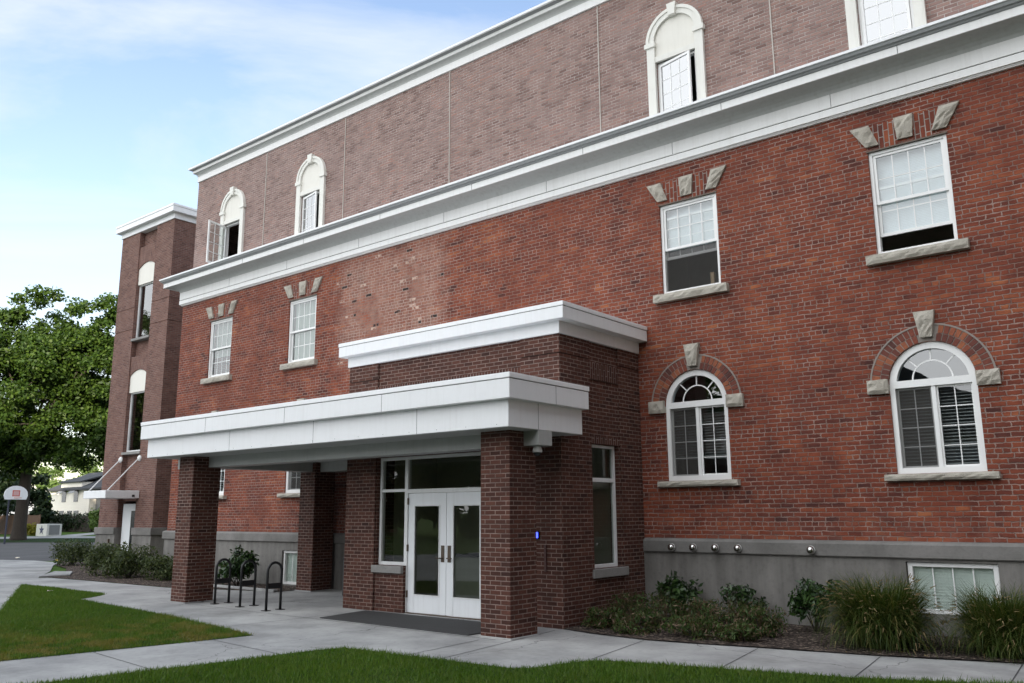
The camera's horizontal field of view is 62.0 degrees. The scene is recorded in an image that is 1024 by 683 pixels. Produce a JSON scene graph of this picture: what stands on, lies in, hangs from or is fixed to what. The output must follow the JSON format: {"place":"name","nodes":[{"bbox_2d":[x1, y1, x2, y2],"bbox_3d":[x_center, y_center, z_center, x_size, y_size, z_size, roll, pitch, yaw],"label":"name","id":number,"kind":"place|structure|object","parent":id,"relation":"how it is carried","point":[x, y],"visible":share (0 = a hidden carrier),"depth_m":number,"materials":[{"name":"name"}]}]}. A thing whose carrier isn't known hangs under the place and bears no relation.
{"place":"outdoors","nodes":[
{"label":"outdoors","id":0,"kind":"place"},
{"bbox_2d":[0,536,94,538],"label":"pavement","id":1,"kind":"structure","parent":0,"point":[55,537],"depth_m":72.02,"materials":[{"name":"concrete"}]},
{"bbox_2d":[61,532,93,535],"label":"driveway","id":2,"kind":"structure","parent":0,"point":[82,534],"depth_m":80.96,"materials":[{"name":"concrete"}]},
{"bbox_2d":[0,532,292,590],"bbox_3d":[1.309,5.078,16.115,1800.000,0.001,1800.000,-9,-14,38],"label":"ground","id":3,"kind":"structure","parent":0,"point":[55,567],"depth_m":30.42,"materials":[{"name":"brown soil"}]},
{"bbox_2d":[0,471,19,515],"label":"evergreen tree","id":4,"kind":"object","parent":3,"relation":"on","point":[5,484],"visible":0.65,"depth_m":85.42,"materials":[{"name":"green plant"}]},
{"bbox_2d":[0,514,40,533],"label":"board fence","id":5,"kind":"object","parent":3,"relation":"on","point":[31,519],"visible":0.42,"depth_m":84.79,"materials":[{"name":"brown wood"}]},
{"bbox_2d":[1,467,58,523],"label":"evergreen tree","id":6,"kind":"object","parent":3,"relation":"on","point":[39,499],"visible":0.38,"depth_m":93.83,"materials":[{"name":"green plant"}]},
{"bbox_2d":[27,522,36,535],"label":"yellow shrub","id":7,"kind":"object","parent":3,"relation":"on","point":[31,530],"visible":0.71,"depth_m":78.23,"materials":[{"name":"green plant"}]},
{"bbox_2d":[0,542,94,560],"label":"parking lot","id":8,"kind":"structure","parent":3,"relation":"on","point":[36,551],"depth_m":44.11,"materials":[{"name":"grey asphalt"}]},
{"bbox_2d":[3,486,27,543],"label":"basketball hoop","id":9,"kind":"object","parent":8,"relation":"on","point":[16,493],"visible":0.96,"depth_m":55.85,"materials":[{"name":"white paint"}]},
{"bbox_2d":[0,538,94,541],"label":"tree lawn","id":10,"kind":"structure","parent":3,"relation":"on","point":[46,539],"depth_m":62.98,"materials":[{"name":"plant"}]},
{"bbox_2d":[0,284,117,539],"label":"shade tree","id":11,"kind":"object","parent":10,"relation":"on","point":[56,370],"visible":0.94,"depth_m":64.10,"materials":[{"name":"green plant"}]},
{"bbox_2d":[36,524,61,535],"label":"utility cabinet","id":12,"kind":"object","parent":3,"relation":"on","point":[48,529],"visible":0.91,"depth_m":76.34,"materials":[{"name":"white metal"}]},
{"bbox_2d":[39,571,72,577],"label":"kerb slab","id":13,"kind":"structure","parent":3,"relation":"on","point":[59,573],"depth_m":25.75,"materials":[{"name":"concrete"}]},
{"bbox_2d":[32,454,103,504],"bbox_3d":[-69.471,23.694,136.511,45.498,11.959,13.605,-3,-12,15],"label":"pale tree","id":14,"kind":"object","parent":3,"relation":"on","point":[53,482],"visible":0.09,"depth_m":134.69,"materials":[{"name":"green plant"}]},
{"bbox_2d":[43,510,93,531],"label":"hedge","id":15,"kind":"object","parent":3,"relation":"on","point":[70,522],"visible":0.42,"depth_m":95.10,"materials":[{"name":"green plant"}]},
{"bbox_2d":[46,472,102,515],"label":"house","id":16,"kind":"structure","parent":3,"relation":"on","point":[67,495],"depth_m":103.10,"materials":[{"name":"beige"}]},
{"bbox_2d":[56,491,66,501],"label":"window","id":17,"kind":"structure","parent":16,"relation":"in","point":[59,492],"depth_m":104.42,"materials":[{"name":"white"}]},
{"bbox_2d":[68,490,78,501],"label":"window","id":18,"kind":"structure","parent":16,"relation":"in","point":[75,492],"depth_m":102.46,"materials":[{"name":"white"}]},
{"bbox_2d":[88,507,99,529],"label":"tall shrub","id":19,"kind":"object","parent":3,"relation":"on","point":[93,516],"visible":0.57,"depth_m":90.42,"materials":[{"name":"green plant"}]},
{"bbox_2d":[0,583,251,661],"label":"turf","id":20,"kind":"structure","parent":3,"relation":"on","point":[100,634],"depth_m":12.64,"materials":[{"name":"plant"}]},
{"bbox_2d":[83,203,196,566],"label":"stair tower","id":21,"kind":"structure","parent":3,"relation":"on","point":[133,494],"depth_m":32.57,"materials":[{"name":"brick"}]},
{"bbox_2d":[120,504,135,550],"bbox_3d":[-14.188,7.116,31.605,1.160,2.140,0.054,-9,-14,38],"label":"door","id":22,"kind":"structure","parent":21,"relation":"in","point":[128,519],"depth_m":31.74,"materials":[{"name":"white metal"}]},
{"bbox_2d":[121,369,145,454],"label":"window","id":23,"kind":"structure","parent":21,"relation":"in","point":[137,380],"depth_m":32.62,"materials":[{"name":"glass"}]},
{"bbox_2d":[130,261,154,341],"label":"window","id":24,"kind":"structure","parent":21,"relation":"in","point":[146,272],"depth_m":33.47,"materials":[{"name":"white metal"}]},
{"bbox_2d":[52,561,295,589],"bbox_3d":[-12.090,7.285,26.834,18.200,0.001,4.700,-9,-14,38],"label":"planting bed","id":25,"kind":"object","parent":3,"relation":"on","point":[78,573],"visible":0.41,"depth_m":24.37,"materials":[{"name":"brown soil"}]},
{"bbox_2d":[49,538,92,565],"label":"shrub","id":26,"kind":"object","parent":25,"relation":"on","point":[71,552],"visible":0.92,"depth_m":31.05,"materials":[{"name":"green plant"}]},
{"bbox_2d":[80,541,133,575],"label":"shrub","id":27,"kind":"object","parent":25,"relation":"on","point":[97,555],"visible":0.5,"depth_m":25.82,"materials":[{"name":"green plant"}]},
{"bbox_2d":[95,543,160,578],"bbox_3d":[-11.236,6.408,24.912,1.786,1.035,1.584,-9,-14,38],"label":"shrub","id":28,"kind":"object","parent":25,"relation":"on","point":[130,566],"visible":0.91,"depth_m":24.60,"materials":[{"name":"green plant"}]},
{"bbox_2d":[138,553,173,580],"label":"shrub","id":29,"kind":"object","parent":25,"relation":"on","point":[162,567],"visible":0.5,"depth_m":23.62,"materials":[{"name":"green plant"}]},
{"bbox_2d":[215,544,260,585],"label":"shrub","id":30,"kind":"object","parent":25,"relation":"on","point":[237,563],"visible":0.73,"depth_m":21.58,"materials":[{"name":"green plant"}]},
{"bbox_2d":[213,585,277,591],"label":"bed kerb","id":31,"kind":"structure","parent":25,"relation":"on","point":[251,588],"depth_m":20.51,"materials":[{"name":"concrete"}]},
{"bbox_2d":[0,560,1023,682],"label":"walkway","id":32,"kind":"structure","parent":3,"relation":"on","point":[285,634],"depth_m":11.59,"materials":[{"name":"concrete"}]},
{"bbox_2d":[210,558,232,604],"bbox_3d":[-5.973,4.941,17.598,0.150,0.905,0.440,-9,-14,38],"label":"bike rack","id":33,"kind":"object","parent":32,"relation":"on","point":[222,580],"visible":1,"depth_m":17.59,"materials":[{"name":"black metal"}]},
{"bbox_2d":[235,559,258,607],"bbox_3d":[-5.271,4.819,17.015,0.150,0.905,0.440,-9,-14,38],"label":"bike rack","id":34,"kind":"object","parent":32,"relation":"on","point":[247,582],"visible":1,"depth_m":17.01,"materials":[{"name":"black metal"}]},
{"bbox_2d":[261,561,284,611],"bbox_3d":[-4.547,4.668,16.288,0.150,0.905,0.440,-9,-14,38],"label":"bike rack","id":35,"kind":"object","parent":32,"relation":"on","point":[273,585],"visible":1,"depth_m":16.29,"materials":[{"name":"black metal"}]},
{"bbox_2d":[141,300,646,640],"bbox_3d":[-2.699,2.607,16.985,10.482,5.235,4.439,-9,-14,38],"label":"entrance porch","id":36,"kind":"object","parent":32,"relation":"on","point":[427,439],"visible":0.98,"depth_m":15.18,"materials":[{"name":"red brick"}]},
{"bbox_2d":[406,493,446,615],"bbox_3d":[-1.574,3.845,15.514,0.988,2.140,0.126,-9,-14,38],"label":"door","id":37,"kind":"structure","parent":36,"relation":"in","point":[416,603],"depth_m":15.48,"materials":[{"name":"white metal"}]},
{"bbox_2d":[446,492,480,618],"bbox_3d":[-0.801,3.716,14.900,0.988,2.140,0.126,-9,-14,38],"label":"door","id":38,"kind":"structure","parent":36,"relation":"in","point":[455,606],"depth_m":15.03,"materials":[{"name":"white metal"}]},
{"bbox_2d":[533,446,541,455],"bbox_3d":[0.388,1.675,13.011,0.150,0.160,0.148,-9,-14,38],"label":"security camera","id":39,"kind":"object","parent":36,"relation":"attached to","point":[537,450],"visible":1,"depth_m":12.96,"materials":[{"name":"grey plastic"}]},
{"bbox_2d":[536,531,546,571],"bbox_3d":[0.451,3.386,13.769,0.250,0.640,0.034,-9,-14,38],"label":"wall intercom","id":40,"kind":"object","parent":36,"relation":"attached to","point":[545,554],"depth_m":13.69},
{"bbox_2d":[592,444,617,567],"bbox_3d":[1.550,2.846,14.779,0.070,2.086,0.845,-9,-14,38],"label":"side window","id":41,"kind":"structure","parent":36,"relation":"in","point":[611,480],"depth_m":15.01,"materials":[{"name":"white metal"}]},
{"bbox_2d":[320,610,480,635],"bbox_3d":[-1.699,4.705,14.312,3.749,0.015,1.290,-9,-14,38],"label":"door mat","id":42,"kind":"object","parent":32,"relation":"on","point":[446,625],"depth_m":14.22,"materials":[{"name":"rubber"}]},
{"bbox_2d":[1,644,1023,682],"bbox_3d":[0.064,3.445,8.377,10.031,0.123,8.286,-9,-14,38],"label":"lawn grass","id":43,"kind":"structure","parent":3,"relation":"on","point":[280,668],"depth_m":9.61,"materials":[{"name":"green plant"}]},
{"bbox_2d":[159,0,1023,636],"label":"brick building","id":44,"kind":"structure","parent":3,"relation":"on","point":[789,234],"depth_m":15.46,"materials":[{"name":"brick"}]},
{"bbox_2d":[200,300,237,384],"bbox_3d":[-8.683,0.044,25.393,1.660,2.375,0.340,-9,-14,38],"label":"window","id":45,"kind":"structure","parent":44,"relation":"in","point":[225,310],"depth_m":25.53,"materials":[{"name":"white wood"}]},
{"bbox_2d":[211,411,226,498],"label":"window","id":46,"kind":"structure","parent":44,"relation":"in","point":[221,492],"depth_m":24.29,"materials":[{"name":"white wood"}]},
{"bbox_2d":[206,186,245,262],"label":"window","id":47,"kind":"structure","parent":44,"relation":"in","point":[232,210],"depth_m":26.31,"materials":[{"name":"white wood"}]},
{"bbox_2d":[283,550,296,584],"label":"basement window","id":48,"kind":"structure","parent":44,"relation":"in","point":[290,556],"depth_m":21.86,"materials":[{"name":"white glass"}]},
{"bbox_2d":[277,398,305,497],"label":"window","id":49,"kind":"structure","parent":44,"relation":"in","point":[292,478],"depth_m":22.26,"materials":[{"name":"white glass"}]},
{"bbox_2d":[280,276,322,369],"bbox_3d":[-5.636,-0.458,22.994,1.656,2.374,0.371,-9,-14,38],"label":"window","id":50,"kind":"structure","parent":44,"relation":"in","point":[303,351],"depth_m":23.08,"materials":[{"name":"white glass"}]},
{"bbox_2d":[294,153,326,234],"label":"window","id":51,"kind":"structure","parent":44,"relation":"in","point":[311,176],"depth_m":23.91,"materials":[{"name":"white glass"}]},
{"bbox_2d":[667,543,674,550],"bbox_3d":[2.794,3.612,14.952,0.133,0.133,0.130,-9,-14,38],"label":"wall ball","id":52,"kind":"object","parent":44,"relation":"attached to","point":[670,546],"depth_m":14.91,"materials":[{"name":"metal"}]},
{"bbox_2d":[644,1,706,115],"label":"window","id":53,"kind":"structure","parent":44,"relation":"in","point":[678,30],"depth_m":16.84,"materials":[{"name":"white glass"}]},
{"bbox_2d":[647,165,729,303],"bbox_3d":[3.301,-1.951,15.863,1.658,2.375,0.333,-9,-14,38],"label":"window","id":54,"kind":"structure","parent":44,"relation":"in","point":[692,269],"depth_m":15.91,"materials":[{"name":"white glass"}]},
{"bbox_2d":[689,543,696,550],"bbox_3d":[3.116,3.553,14.697,0.133,0.133,0.130,-9,-14,38],"label":"wall ball","id":55,"kind":"object","parent":44,"relation":"attached to","point":[692,547],"depth_m":14.66,"materials":[{"name":"metal"}]},
{"bbox_2d":[648,343,743,486],"bbox_3d":[3.311,1.305,15.246,1.849,2.545,0.370,-9,-14,38],"label":"window","id":56,"kind":"structure","parent":44,"relation":"in","point":[685,430],"depth_m":15.27,"materials":[{"name":"white glass"}]},
{"bbox_2d":[711,544,718,551],"bbox_3d":[3.437,3.500,14.443,0.133,0.133,0.130,-9,-14,38],"label":"wall ball","id":57,"kind":"object","parent":44,"relation":"attached to","point":[714,547],"depth_m":14.40,"materials":[{"name":"metal"}]},
{"bbox_2d":[733,544,741,551],"bbox_3d":[3.755,3.447,14.190,0.133,0.133,0.130,-9,-14,38],"label":"wall ball","id":58,"kind":"object","parent":44,"relation":"attached to","point":[737,547],"depth_m":14.15,"materials":[{"name":"metal"}]},
{"bbox_2d":[806,546,814,553],"bbox_3d":[4.708,3.288,13.432,0.133,0.133,0.130,-9,-14,38],"label":"wall ball","id":59,"kind":"object","parent":44,"relation":"attached to","point":[810,549],"depth_m":13.39,"materials":[{"name":"metal"}]},
{"bbox_2d":[844,0,926,48],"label":"window","id":60,"kind":"structure","parent":44,"relation":"in","point":[878,19],"depth_m":14.39,"materials":[{"name":"white glass"}]},
{"bbox_2d":[850,101,970,266],"bbox_3d":[6.304,-2.451,13.477,1.659,2.375,0.333,-9,-14,38],"label":"window","id":61,"kind":"structure","parent":44,"relation":"in","point":[921,125],"depth_m":13.55,"materials":[{"name":"white glass"}]},
{"bbox_2d":[866,309,1001,480],"bbox_3d":[6.349,0.799,12.831,1.849,2.547,0.371,-9,-14,38],"label":"window","id":62,"kind":"structure","parent":44,"relation":"in","point":[916,411],"depth_m":12.84,"materials":[{"name":"white glass"}]},
{"bbox_2d":[907,562,1001,614],"bbox_3d":[6.381,3.565,12.279,1.200,0.726,0.100,-9,-14,38],"label":"basement window","id":63,"kind":"structure","parent":44,"relation":"in","point":[947,574],"depth_m":12.33,"materials":[{"name":"white glass"}]},
{"bbox_2d":[565,614,1023,662],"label":"planting bed","id":64,"kind":"object","parent":3,"relation":"on","point":[795,636],"visible":0.48,"depth_m":11.69,"materials":[{"name":"brown soil"}]},
{"bbox_2d":[580,598,620,629],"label":"perennial","id":65,"kind":"object","parent":64,"relation":"on","point":[604,621],"visible":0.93,"depth_m":13.28,"materials":[{"name":"green plant"}]},
{"bbox_2d":[605,585,658,620],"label":"perennial","id":66,"kind":"object","parent":64,"relation":"on","point":[625,608],"visible":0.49,"depth_m":13.88,"materials":[{"name":"green plant"}]},
{"bbox_2d":[610,606,663,635],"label":"perennial","id":67,"kind":"object","parent":64,"relation":"on","point":[624,625],"visible":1,"depth_m":12.73,"materials":[{"name":"green plant"}]},
{"bbox_2d":[631,589,691,628],"bbox_3d":[2.344,4.150,13.454,1.118,0.754,0.794,-9,-14,38],"label":"perennial","id":68,"kind":"object","parent":64,"relation":"on","point":[656,609],"visible":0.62,"depth_m":13.35,"materials":[{"name":"green plant"}]},
{"bbox_2d":[651,570,703,613],"bbox_3d":[2.858,4.239,14.200,0.825,0.838,0.986,5,-12,-24],"label":"laurel bush","id":69,"kind":"object","parent":64,"relation":"on","point":[673,588],"visible":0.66,"depth_m":14.21,"materials":[{"name":"green plant"}]},
{"bbox_2d":[661,609,722,640],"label":"perennial","id":70,"kind":"object","parent":64,"relation":"on","point":[686,623],"visible":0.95,"depth_m":12.14,"materials":[{"name":"green plant"}]},
{"bbox_2d":[677,586,725,628],"bbox_3d":[2.903,4.134,13.242,0.861,0.678,0.747,-9,-14,38],"label":"perennial","id":71,"kind":"object","parent":64,"relation":"on","point":[698,606],"visible":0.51,"depth_m":13.16,"materials":[{"name":"green plant"}]},
{"bbox_2d":[700,588,769,633],"bbox_3d":[3.331,4.011,12.740,0.857,0.693,0.846,5,-12,-23],"label":"perennial","id":72,"kind":"object","parent":64,"relation":"on","point":[727,618],"visible":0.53,"depth_m":12.71,"materials":[{"name":"green plant"}]},
{"bbox_2d":[712,619,768,642],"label":"perennial","id":73,"kind":"object","parent":64,"relation":"on","point":[735,633],"visible":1,"depth_m":11.76,"materials":[{"name":"green plant"}]},
{"bbox_2d":[718,583,771,621],"bbox_3d":[3.704,4.177,13.570,0.784,0.663,0.633,-9,-14,38],"label":"laurel bush","id":74,"kind":"object","parent":64,"relation":"on","point":[747,596],"visible":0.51,"depth_m":13.58,"materials":[{"name":"green plant"}]},
{"bbox_2d":[730,593,789,637],"bbox_3d":[3.608,3.936,12.350,0.763,0.695,0.664,3,-12,-15],"label":"perennial","id":75,"kind":"object","parent":64,"relation":"on","point":[751,616],"visible":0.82,"depth_m":12.22,"materials":[{"name":"green plant"}]},
{"bbox_2d":[787,577,841,631],"bbox_3d":[4.559,3.946,12.770,0.782,0.784,0.818,-9,-14,38],"label":"laurel bush","id":76,"kind":"object","parent":64,"relation":"on","point":[799,604],"visible":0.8,"depth_m":12.71,"materials":[{"name":"green plant"}]},
{"bbox_2d":[800,563,966,659],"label":"fountain grass","id":77,"kind":"object","parent":64,"relation":"on","point":[874,617],"depth_m":11.05,"materials":[{"name":"green plant"}]},
{"bbox_2d":[930,580,1023,664],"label":"fountain grass","id":78,"kind":"object","parent":64,"relation":"on","point":[994,629],"depth_m":10.42,"materials":[{"name":"green plant"}]},
{"bbox_2d":[0,0,546,515],"label":"sky","id":79,"kind":"structure","parent":0,"point":[107,107],"materials":[{"name":"blue"}]},
{"bbox_2d":[455,553,478,598],"bbox_3d":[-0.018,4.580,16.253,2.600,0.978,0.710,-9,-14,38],"label":"glass pane","id":80,"kind":"structure","parent":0,"point":[466,575],"depth_m":16.58,"materials":[{"name":"glass"}]}
]}

